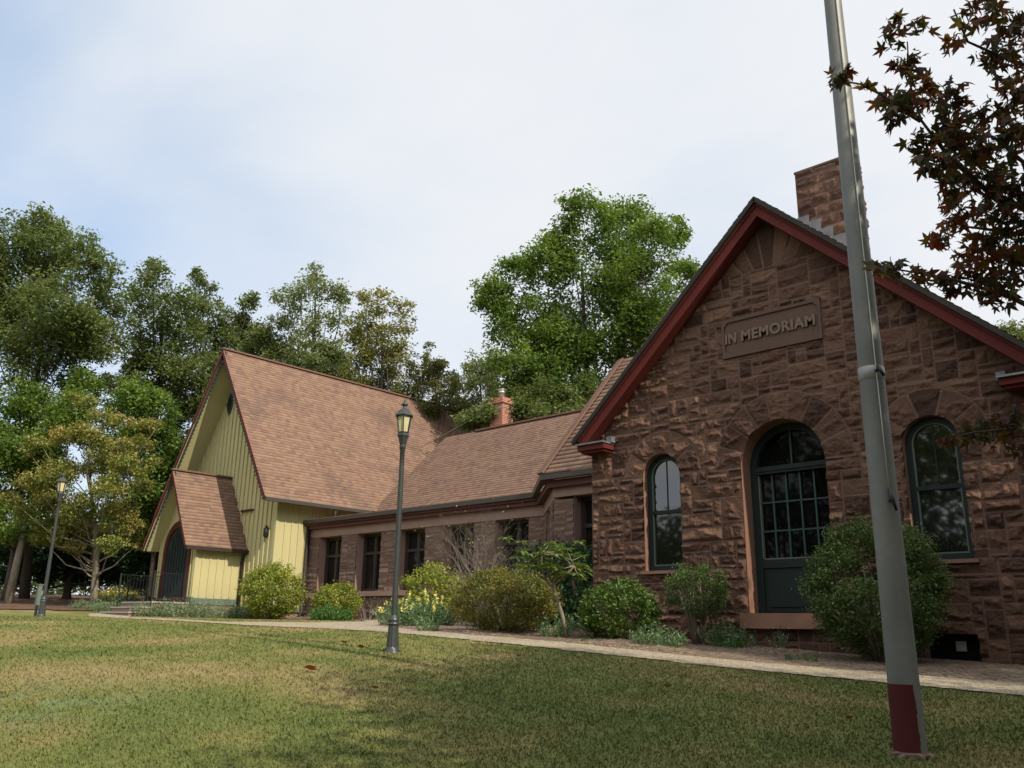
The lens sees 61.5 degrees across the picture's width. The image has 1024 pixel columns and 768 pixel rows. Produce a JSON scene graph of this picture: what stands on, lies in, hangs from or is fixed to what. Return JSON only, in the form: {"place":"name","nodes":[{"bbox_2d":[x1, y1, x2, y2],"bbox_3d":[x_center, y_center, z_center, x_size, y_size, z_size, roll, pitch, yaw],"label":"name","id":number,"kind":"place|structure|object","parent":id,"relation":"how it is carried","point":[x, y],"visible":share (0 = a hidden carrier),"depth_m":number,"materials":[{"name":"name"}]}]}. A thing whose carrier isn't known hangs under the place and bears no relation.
{"place":"outdoors","nodes":[
{"label":"outdoors","id":0,"kind":"place"},
{"bbox_2d":[0,594,144,609],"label":"woodland floor","id":1,"kind":"structure","parent":0,"point":[55,602],"depth_m":33.94,"materials":[{"name":"brown soil"}]},
{"bbox_2d":[3,523,26,603],"bbox_3d":[-19.132,7.021,33.190,0.651,3.289,0.334,-13,-21,41],"label":"bare trunk","id":2,"kind":"object","parent":1,"relation":"on","point":[11,588],"visible":0.68,"depth_m":33.03,"materials":[{"name":"beige plant"}]},
{"bbox_2d":[0,362,109,600],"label":"tree","id":3,"kind":"object","parent":1,"relation":"on","point":[33,405],"visible":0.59,"depth_m":34.38,"materials":[{"name":"green plant"}]},
{"bbox_2d":[0,201,141,598],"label":"tree","id":4,"kind":"object","parent":1,"relation":"on","point":[78,331],"visible":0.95,"depth_m":36.42,"materials":[{"name":"green plant"}]},
{"bbox_2d":[0,481,146,595],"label":"wood","id":5,"kind":"object","parent":1,"relation":"on","point":[59,590],"visible":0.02,"depth_m":54.29,"materials":[{"name":"green plant"}]},
{"bbox_2d":[0,502,147,598],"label":"tree","id":6,"kind":"object","parent":1,"relation":"on","point":[70,577],"visible":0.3,"depth_m":38.24,"materials":[{"name":"green plant"}]},
{"bbox_2d":[0,390,164,605],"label":"dogwood tree","id":7,"kind":"object","parent":1,"relation":"on","point":[94,535],"visible":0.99,"depth_m":31.46,"materials":[{"name":"green plant"}]},
{"bbox_2d":[113,518,158,584],"bbox_3d":[-15.158,7.418,36.286,3.148,4.278,3.111,-13,-21,41],"label":"tree","id":8,"kind":"object","parent":1,"relation":"on","point":[138,561],"visible":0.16,"depth_m":35.91,"materials":[{"name":"green plant"}]},
{"bbox_2d":[87,371,185,600],"bbox_3d":[-15.144,4.436,35.240,5.446,9.560,4.780,-13,-21,41],"label":"maple tree","id":9,"kind":"object","parent":1,"relation":"on","point":[132,398],"visible":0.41,"depth_m":34.72,"materials":[{"name":"green plant"}]},
{"bbox_2d":[91,255,211,457],"bbox_3d":[-16.546,2.024,39.107,6.182,15.786,4.926,-13,-21,41],"label":"tree","id":10,"kind":"object","parent":1,"relation":"on","point":[164,365],"visible":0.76,"depth_m":39.54,"materials":[{"name":"green plant"}]},
{"bbox_2d":[159,266,261,444],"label":"tree","id":11,"kind":"object","parent":1,"relation":"on","point":[221,335],"visible":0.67,"depth_m":41.04,"materials":[{"name":"green plant"}]},
{"bbox_2d":[229,317,299,362],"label":"tree","id":12,"kind":"object","parent":1,"relation":"on","point":[257,339],"visible":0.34,"depth_m":46.83,"materials":[{"name":"green plant"}]},
{"bbox_2d":[260,261,356,367],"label":"tree","id":13,"kind":"object","parent":1,"relation":"on","point":[338,294],"visible":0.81,"depth_m":45.39,"materials":[{"name":"green plant"}]},
{"bbox_2d":[285,340,409,395],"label":"tree","id":14,"kind":"object","parent":1,"relation":"on","point":[312,359],"visible":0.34,"depth_m":43.47,"materials":[{"name":"green plant"}]},
{"bbox_2d":[334,285,417,394],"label":"tree","id":15,"kind":"object","parent":1,"relation":"on","point":[391,354],"visible":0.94,"depth_m":41.54,"materials":[{"name":"green plant"}]},
{"bbox_2d":[445,342,506,413],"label":"tree","id":16,"kind":"object","parent":1,"relation":"on","point":[483,379],"visible":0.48,"depth_m":43.69,"materials":[{"name":"green plant"}]},
{"bbox_2d":[450,370,599,432],"bbox_3d":[0.694,4.510,35.324,6.840,10.281,4.006,-2,-16,10],"label":"tree","id":17,"kind":"object","parent":1,"relation":"on","point":[527,404],"visible":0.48,"depth_m":35.57,"materials":[{"name":"green plant"}]},
{"bbox_2d":[466,183,701,403],"bbox_3d":[3.562,0.456,37.094,9.844,19.083,7.000,-7,-18,25],"label":"maple tree","id":18,"kind":"object","parent":1,"relation":"on","point":[564,347],"visible":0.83,"depth_m":37.14,"materials":[{"name":"green plant"}]},
{"bbox_2d":[995,318,1023,340],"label":"tree","id":19,"kind":"object","parent":1,"relation":"on","point":[1015,331],"visible":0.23,"depth_m":42.27,"materials":[{"name":"green plant"}]},
{"bbox_2d":[494,553,506,624],"bbox_3d":[-0.259,4.283,17.919,0.280,1.497,0.460,3,-16,-7],"label":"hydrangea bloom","id":20,"kind":"object","parent":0,"point":[500,562],"visible":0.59,"depth_m":17.96,"materials":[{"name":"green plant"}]},
{"bbox_2d":[0,609,1023,767],"bbox_3d":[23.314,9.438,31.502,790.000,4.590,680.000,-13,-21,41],"label":"lawn","id":21,"kind":"structure","parent":0,"point":[19,612],"depth_m":7.28,"materials":[{"name":"green plant"}]},
{"bbox_2d":[34,584,43,615],"bbox_3d":[-13.432,6.219,24.351,0.170,1.080,0.130,-13,-21,41],"label":"utility box","id":22,"kind":"object","parent":21,"relation":"on","point":[38,594],"visible":0.86,"depth_m":24.36,"materials":[{"name":"green paint"}]},
{"bbox_2d":[36,472,68,616],"bbox_3d":[-10.679,3.719,20.012,0.264,3.395,0.269,-13,-21,41],"label":"street lamp","id":23,"kind":"object","parent":21,"relation":"on","point":[62,482],"visible":0.92,"depth_m":20.00,"materials":[{"name":"metal"}]},
{"bbox_2d":[68,597,111,610],"bbox_3d":[-15.208,7.981,31.143,1.747,0.492,1.574,-13,-21,41],"label":"catmint","id":24,"kind":"object","parent":21,"relation":"on","point":[79,605],"visible":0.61,"depth_m":30.85,"materials":[{"name":"green plant"}]},
{"bbox_2d":[89,598,125,611],"bbox_3d":[-13.891,7.754,30.106,1.557,0.595,1.560,-13,-21,41],"label":"catmint","id":25,"kind":"object","parent":21,"relation":"on","point":[99,606],"visible":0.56,"depth_m":29.76,"materials":[{"name":"green plant"}]},
{"bbox_2d":[98,587,140,604],"bbox_3d":[-15.949,8.578,34.760,2.311,0.845,1.553,-13,-21,41],"label":"goldenrod","id":26,"kind":"object","parent":21,"relation":"on","point":[105,596],"visible":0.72,"depth_m":34.63,"materials":[{"name":"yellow plant"}]},
{"bbox_2d":[129,596,178,616],"bbox_3d":[-11.447,7.172,27.645,1.588,0.712,1.636,1,-16,-2],"label":"catmint","id":27,"kind":"object","parent":21,"relation":"on","point":[154,610],"visible":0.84,"depth_m":27.37,"materials":[{"name":"green plant"}]},
{"bbox_2d":[159,597,212,617],"bbox_3d":[-10.383,7.169,27.587,1.754,0.719,1.590,-13,-21,41],"label":"catmint","id":28,"kind":"object","parent":21,"relation":"on","point":[190,613],"visible":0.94,"depth_m":27.37,"materials":[{"name":"green plant"}]},
{"bbox_2d":[193,599,244,617],"bbox_3d":[-9.430,7.209,27.612,1.714,0.673,1.677,2,-16,-3],"label":"catmint","id":29,"kind":"object","parent":21,"relation":"on","point":[219,613],"visible":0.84,"depth_m":27.43,"materials":[{"name":"green plant"}]},
{"bbox_2d":[142,347,476,616],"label":"chapel","id":30,"kind":"structure","parent":21,"relation":"on","point":[273,456],"depth_m":31.88,"materials":[{"name":"yellow paint"}]},
{"bbox_2d":[126,577,155,601],"bbox_3d":[-13.529,7.801,31.671,2.840,1.392,0.040,-13,-21,41],"label":"railing","id":31,"kind":"object","parent":30,"relation":"on","point":[128,590],"visible":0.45,"depth_m":32.15,"materials":[{"name":"black metal"}]},
{"bbox_2d":[226,393,233,415],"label":"diamond window","id":32,"kind":"structure","parent":30,"relation":"in","point":[229,405],"depth_m":33.68,"materials":[{"name":"black glass"}]},
{"bbox_2d":[304,665,317,669],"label":"fallen leaf","id":33,"kind":"object","parent":21,"relation":"on","point":[310,667],"visible":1,"depth_m":9.21,"materials":[{"name":"orange plant"}]},
{"bbox_2d":[254,617,378,620],"bbox_3d":[-5.602,7.287,26.811,6.853,0.149,3.054,-13,-21,41],"label":"planting bed","id":34,"kind":"object","parent":21,"relation":"on","point":[302,618],"visible":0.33,"depth_m":26.82,"materials":[{"name":"brown soil"}]},
{"bbox_2d":[224,606,267,618],"bbox_3d":[-8.493,7.310,27.639,1.283,0.563,1.509,-13,-21,41],"label":"catmint","id":35,"kind":"object","parent":34,"relation":"on","point":[240,614],"visible":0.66,"depth_m":27.25,"materials":[{"name":"green plant"}]},
{"bbox_2d":[234,559,307,618],"bbox_3d":[-7.517,6.451,27.070,2.297,1.946,2.300,-13,-21,41],"label":"round shrub","id":36,"kind":"object","parent":34,"relation":"on","point":[260,603],"visible":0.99,"depth_m":26.62,"materials":[{"name":"green plant"}]},
{"bbox_2d":[308,603,353,620],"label":"leafy plant","id":37,"kind":"object","parent":34,"relation":"on","point":[326,612],"visible":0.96,"depth_m":25.53,"materials":[{"name":"green plant"}]},
{"bbox_2d":[309,579,364,619],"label":"round shrub","id":38,"kind":"object","parent":34,"relation":"on","point":[327,593],"visible":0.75,"depth_m":26.72,"materials":[{"name":"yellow plant"}]},
{"bbox_2d":[354,593,384,620],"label":"twiggy shrub","id":39,"kind":"object","parent":34,"relation":"on","point":[367,610],"visible":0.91,"depth_m":26.02,"materials":[{"name":"brown plant"}]},
{"bbox_2d":[384,399,412,652],"bbox_3d":[-1.499,1.834,11.396,0.264,3.395,0.269,-13,-21,41],"label":"street lamp","id":40,"kind":"object","parent":21,"relation":"on","point":[404,416],"visible":0.95,"depth_m":11.34,"materials":[{"name":"metal"}]},
{"bbox_2d":[391,341,476,432],"bbox_3d":[-3.546,4.304,39.110,4.081,12.301,3.290,-13,-21,41],"label":"tree","id":41,"kind":"object","parent":21,"relation":"on","point":[432,375],"visible":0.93,"depth_m":39.89,"materials":[{"name":"green plant"}]},
{"bbox_2d":[303,356,633,624],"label":"stone wing","id":42,"kind":"structure","parent":21,"relation":"on","point":[542,463],"depth_m":27.89,"materials":[{"name":"brown stone"}]},
{"bbox_2d":[316,536,341,591],"bbox_3d":[-6.141,6.231,29.683,1.260,1.900,0.440,-13,-21,41],"label":"window","id":43,"kind":"structure","parent":42,"relation":"in","point":[330,547],"depth_m":30.00,"materials":[{"name":"black glass"}]},
{"bbox_2d":[354,532,381,591],"bbox_3d":[-4.577,5.862,28.300,1.260,1.900,0.440,-13,-21,41],"label":"window","id":44,"kind":"structure","parent":42,"relation":"in","point":[368,544],"depth_m":28.57,"materials":[{"name":"black glass"}]},
{"bbox_2d":[398,528,425,590],"bbox_3d":[-3.006,5.490,26.911,1.260,1.900,0.440,-13,-21,41],"label":"window","id":45,"kind":"structure","parent":42,"relation":"in","point":[412,550],"depth_m":27.22,"materials":[{"name":"black glass"}]},
{"bbox_2d":[444,523,474,588],"bbox_3d":[-1.435,5.119,25.521,1.260,1.900,0.440,-13,-21,41],"label":"window","id":46,"kind":"structure","parent":42,"relation":"in","point":[452,528],"depth_m":25.86,"materials":[{"name":"black glass"}]},
{"bbox_2d":[495,518,528,585],"bbox_3d":[0.129,4.749,24.138,1.260,1.900,0.440,-13,-21,41],"label":"window","id":47,"kind":"structure","parent":42,"relation":"in","point":[522,523],"depth_m":24.49,"materials":[{"name":"black glass"}]},
{"bbox_2d":[547,507,553,544],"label":"window","id":48,"kind":"structure","parent":42,"relation":"in","point":[548,513],"depth_m":22.41,"materials":[{"name":"black glass"}]},
{"bbox_2d":[574,493,592,581],"bbox_3d":[2.035,3.556,19.845,1.230,2.040,0.440,-13,-21,41],"label":"window","id":49,"kind":"structure","parent":42,"relation":"in","point":[583,530],"depth_m":20.34,"materials":[{"name":"black glass"}]},
{"bbox_2d":[399,621,1023,682],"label":"planting bed","id":50,"kind":"object","parent":21,"relation":"on","point":[964,669],"visible":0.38,"depth_m":11.39,"materials":[{"name":"brown soil"}]},
{"bbox_2d":[371,589,461,625],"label":"snapdragons","id":51,"kind":"object","parent":50,"relation":"on","point":[414,608],"visible":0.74,"depth_m":18.22,"materials":[{"name":"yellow plant"}]},
{"bbox_2d":[412,609,440,630],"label":"lavender","id":52,"kind":"object","parent":50,"relation":"on","point":[430,628],"visible":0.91,"depth_m":14.90,"materials":[{"name":"green plant"}]},
{"bbox_2d":[399,558,463,621],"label":"azalea shrub","id":53,"kind":"object","parent":50,"relation":"on","point":[431,579],"visible":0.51,"depth_m":21.13,"materials":[{"name":"green plant"}]},
{"bbox_2d":[402,491,562,626],"bbox_3d":[-0.446,3.470,17.631,3.927,3.038,3.628,5,-16,-13],"label":"twiggy shrub","id":54,"kind":"object","parent":50,"relation":"on","point":[480,563],"visible":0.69,"depth_m":17.49,"materials":[{"name":"brown plant"}]},
{"bbox_2d":[443,564,564,631],"bbox_3d":[-0.099,3.753,14.985,2.168,1.211,2.115,-13,-21,41],"label":"azalea shrub","id":55,"kind":"object","parent":50,"relation":"on","point":[512,620],"visible":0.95,"depth_m":14.53,"materials":[{"name":"green plant"}]},
{"bbox_2d":[497,536,593,637],"bbox_3d":[0.561,3.161,13.371,1.156,1.629,1.590,-63,-65,72],"label":"rhododendron","id":56,"kind":"object","parent":50,"relation":"on","point":[560,574],"visible":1,"depth_m":13.52,"materials":[{"name":"green plant"}]},
{"bbox_2d":[505,532,592,625],"bbox_3d":[0.908,4.196,18.472,2.656,2.071,2.269,-13,-21,41],"label":"evergreen shrub","id":57,"kind":"object","parent":50,"relation":"on","point":[572,552],"visible":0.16,"depth_m":18.33,"materials":[{"name":"green plant"}]},
{"bbox_2d":[534,614,575,636],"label":"lavender","id":58,"kind":"object","parent":50,"relation":"on","point":[543,630],"visible":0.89,"depth_m":13.67,"materials":[{"name":"green plant"}]},
{"bbox_2d":[546,542,592,627],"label":"evergreen shrub","id":59,"kind":"object","parent":50,"relation":"on","point":[574,601],"visible":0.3,"depth_m":16.15,"materials":[{"name":"green plant"}]},
{"bbox_2d":[558,612,603,630],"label":"lavender","id":60,"kind":"object","parent":50,"relation":"on","point":[577,623],"visible":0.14,"depth_m":14.44,"materials":[{"name":"green plant"}]},
{"bbox_2d":[573,575,666,638],"bbox_3d":[1.710,3.536,13.544,1.484,1.085,1.447,-13,-21,41],"label":"holly shrub","id":61,"kind":"object","parent":50,"relation":"on","point":[595,621],"visible":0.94,"depth_m":13.27,"materials":[{"name":"green plant"}]},
{"bbox_2d":[627,631,654,639],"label":"lavender","id":62,"kind":"object","parent":50,"relation":"on","point":[633,634],"visible":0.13,"depth_m":12.60,"materials":[{"name":"green plant"}]},
{"bbox_2d":[627,619,687,647],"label":"lavender","id":63,"kind":"object","parent":50,"relation":"on","point":[646,640],"visible":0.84,"depth_m":11.92,"materials":[{"name":"green plant"}]},
{"bbox_2d":[657,560,734,643],"bbox_3d":[2.887,3.409,13.407,1.158,1.360,1.118,-13,-21,41],"label":"privet shrub","id":64,"kind":"object","parent":50,"relation":"on","point":[691,608],"visible":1,"depth_m":13.31,"materials":[{"name":"green plant"}]},
{"bbox_2d":[695,616,757,647],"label":"lavender","id":65,"kind":"object","parent":50,"relation":"on","point":[715,637],"visible":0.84,"depth_m":12.97,"materials":[{"name":"green plant"}]},
{"bbox_2d":[720,638,745,647],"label":"leafy plant","id":66,"kind":"object","parent":50,"relation":"on","point":[727,644],"visible":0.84,"depth_m":12.65,"materials":[{"name":"green plant"}]},
{"bbox_2d":[766,625,789,647],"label":"lavender","id":67,"kind":"object","parent":50,"relation":"on","point":[779,638],"visible":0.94,"depth_m":12.56,"materials":[{"name":"green plant"}]},
{"bbox_2d":[784,651,817,661],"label":"leafy plant","id":68,"kind":"object","parent":50,"relation":"on","point":[805,658],"visible":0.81,"depth_m":10.84,"materials":[{"name":"green plant"}]},
{"bbox_2d":[791,511,962,661],"bbox_3d":[4.747,2.624,11.208,2.033,2.017,2.043,-13,-21,41],"label":"privet shrub","id":69,"kind":"object","parent":50,"relation":"on","point":[829,608],"visible":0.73,"depth_m":10.95,"materials":[{"name":"green plant"}]},
{"bbox_2d":[570,157,1023,664],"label":"stone hall","id":70,"kind":"structure","parent":21,"relation":"on","point":[722,427],"depth_m":13.77,"materials":[{"name":"brown stone"}]},
{"bbox_2d":[647,454,682,570],"bbox_3d":[2.722,2.230,15.014,0.764,2.022,0.100,-13,-21,41],"label":"window","id":71,"kind":"structure","parent":70,"relation":"in","point":[663,475],"depth_m":15.05,"materials":[{"name":"glass"}]},
{"bbox_2d":[750,422,835,612],"bbox_3d":[4.479,2.079,13.622,1.406,3.003,0.160,-13,-21,41],"label":"arched door","id":72,"kind":"structure","parent":70,"relation":"in","point":[789,488],"depth_m":13.72,"materials":[{"name":"green paint"}]},
{"bbox_2d":[905,417,974,559],"bbox_3d":[6.010,1.453,12.106,0.764,2.022,0.100,-13,-21,41],"label":"window","id":73,"kind":"structure","parent":70,"relation":"in","point":[936,479],"depth_m":12.12,"materials":[{"name":"black glass"}]},
{"bbox_2d":[824,0,937,759],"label":"flagpole","id":74,"kind":"object","parent":21,"relation":"on","point":[909,740],"visible":0.91,"depth_m":5.96,"materials":[{"name":"metal"}]},
{"bbox_2d":[824,0,1023,467],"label":"red maple","id":75,"kind":"object","parent":21,"relation":"on","point":[952,135],"visible":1,"depth_m":4.34,"materials":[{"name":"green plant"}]},
{"bbox_2d":[0,0,1023,594],"label":"sky","id":76,"kind":"structure","parent":0,"point":[405,147],"materials":[{"name":"white"}]},
{"bbox_2d":[86,613,1023,694],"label":"gravel path","id":77,"kind":"structure","parent":0,"point":[963,684],"depth_m":10.66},
{"bbox_2d":[99,601,188,615],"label":"stone steps","id":78,"kind":"structure","parent":77,"relation":"on","point":[124,610],"depth_m":28.16,"materials":[{"name":"stone"}]},
{"bbox_2d":[116,573,160,606],"bbox_3d":[-13.030,7.372,30.050,0.040,1.440,1.440,-13,-21,41],"label":"railing","id":79,"kind":"object","parent":78,"relation":"on","point":[136,587],"visible":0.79,"depth_m":29.91,"materials":[{"name":"black metal"}]},
{"bbox_2d":[149,571,187,614],"bbox_3d":[-11.330,6.989,28.434,0.047,1.539,1.322,-9,-18,30],"label":"railing","id":80,"kind":"object","parent":78,"relation":"on","point":[155,572],"visible":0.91,"depth_m":28.48,"materials":[{"name":"black metal"}]}
]}

